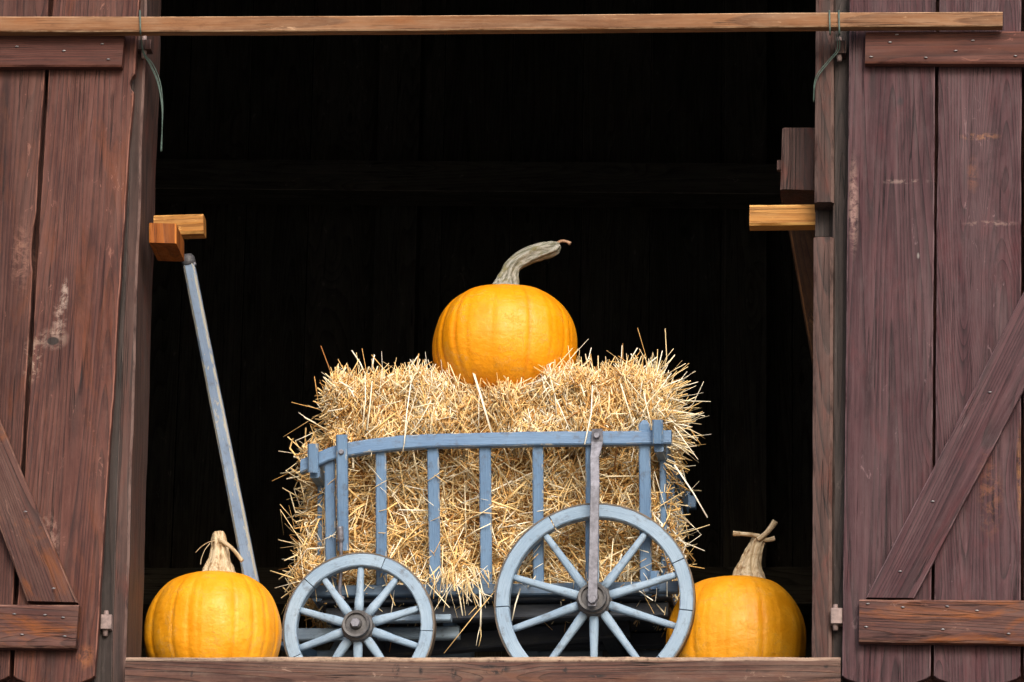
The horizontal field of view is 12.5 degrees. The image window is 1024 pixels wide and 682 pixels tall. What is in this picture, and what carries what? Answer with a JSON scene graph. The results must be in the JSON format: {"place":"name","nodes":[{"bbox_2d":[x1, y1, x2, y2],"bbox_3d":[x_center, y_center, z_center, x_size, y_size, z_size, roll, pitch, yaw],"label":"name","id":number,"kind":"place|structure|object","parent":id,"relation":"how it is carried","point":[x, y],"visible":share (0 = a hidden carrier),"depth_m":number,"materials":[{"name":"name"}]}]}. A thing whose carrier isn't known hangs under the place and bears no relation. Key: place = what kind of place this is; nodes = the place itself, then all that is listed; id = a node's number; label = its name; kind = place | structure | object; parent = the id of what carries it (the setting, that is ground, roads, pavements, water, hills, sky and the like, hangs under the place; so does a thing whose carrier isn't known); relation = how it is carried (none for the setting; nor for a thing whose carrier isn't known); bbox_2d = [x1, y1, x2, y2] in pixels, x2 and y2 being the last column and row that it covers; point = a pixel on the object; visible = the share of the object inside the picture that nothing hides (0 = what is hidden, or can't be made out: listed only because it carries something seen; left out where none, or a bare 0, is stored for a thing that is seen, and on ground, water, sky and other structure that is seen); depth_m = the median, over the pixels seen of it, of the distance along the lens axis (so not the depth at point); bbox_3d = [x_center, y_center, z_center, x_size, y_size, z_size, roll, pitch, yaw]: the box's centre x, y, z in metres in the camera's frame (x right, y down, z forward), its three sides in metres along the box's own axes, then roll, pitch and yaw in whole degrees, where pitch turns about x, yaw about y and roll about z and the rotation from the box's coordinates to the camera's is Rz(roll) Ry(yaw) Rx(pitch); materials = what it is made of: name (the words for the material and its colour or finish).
{"place":"outdoors","nodes":[
{"label":"outdoors","id":0,"kind":"place"},
{"label":"ground","id":1,"kind":"structure","parent":0,"visible":0},
{"bbox_2d":[0,0,1023,681],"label":"barn","id":2,"kind":"structure","parent":1,"relation":"on","point":[820,292],"depth_m":12.65,"materials":[{"name":"red wood"}]},
{"bbox_2d":[0,0,140,681],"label":"door","id":3,"kind":"structure","parent":2,"relation":"in","point":[53,517],"depth_m":12.17,"materials":[{"name":"red wood"}]},
{"bbox_2d":[144,531,281,657],"bbox_3d":[-0.789,0.718,12.427,0.361,0.440,0.362,0,-17,4],"label":"pumpkin","id":4,"kind":"object","parent":2,"relation":"on","point":[217,606],"visible":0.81,"depth_m":12.28,"materials":[{"name":"orange food"}]},
{"bbox_2d":[181,253,695,657],"bbox_3d":[-0.202,0.393,12.836,1.475,1.354,0.774,-1,-17,8],"label":"hand cart","id":5,"kind":"object","parent":2,"relation":"on","point":[358,620],"visible":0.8,"depth_m":12.48,"materials":[{"name":"blue paint"}]},
{"bbox_2d":[270,425,709,652],"bbox_3d":[-0.058,0.548,12.747,1.193,0.743,0.633,-1,-17,8],"label":"straw bale","id":6,"kind":"object","parent":5,"relation":"in","point":[460,512],"visible":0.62,"depth_m":12.57},
{"bbox_2d":[283,328,710,517],"bbox_3d":[-0.023,0.278,12.758,1.160,0.557,0.564,-1,-17,8],"label":"straw bale","id":7,"kind":"object","parent":6,"relation":"on","point":[628,396],"visible":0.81,"depth_m":12.59},
{"bbox_2d":[432,240,576,388],"bbox_3d":[-0.017,-0.056,12.778,0.394,0.458,0.392,0,-17,4],"label":"pumpkin","id":8,"kind":"object","parent":7,"relation":"on","point":[505,324],"visible":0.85,"depth_m":12.60,"materials":[{"name":"orange food"}]},
{"bbox_2d":[0,12,1002,35],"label":"wooden batten","id":9,"kind":"object","parent":2,"relation":"attached to","point":[418,25],"visible":1,"depth_m":12.25,"materials":[{"name":"beige wood"}]},
{"bbox_2d":[139,10,162,151],"bbox_3d":[-0.960,-0.689,12.350,0.041,0.351,0.172,-6,-18,23],"label":"binding wire","id":10,"kind":"object","parent":9,"relation":"hanging from","point":[154,73],"visible":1,"depth_m":12.38,"materials":[{"name":"grey metal"}]},
{"bbox_2d":[813,10,839,101],"bbox_3d":[0.829,-0.747,12.214,0.055,0.220,0.152,6,-18,-15],"label":"binding wire","id":11,"kind":"object","parent":9,"relation":"hanging from","point":[832,56],"visible":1,"depth_m":12.23,"materials":[{"name":"grey metal"}]},
{"bbox_2d":[666,520,806,657],"bbox_3d":[0.597,0.726,12.488,0.373,0.505,0.376,0,-17,4],"label":"pumpkin","id":12,"kind":"object","parent":2,"relation":"on","point":[746,608],"visible":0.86,"depth_m":12.33,"materials":[{"name":"orange food"}]},
{"bbox_2d":[842,0,1023,681],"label":"door","id":13,"kind":"structure","parent":2,"relation":"in","point":[903,516],"depth_m":11.97,"materials":[{"name":"brown wood"}]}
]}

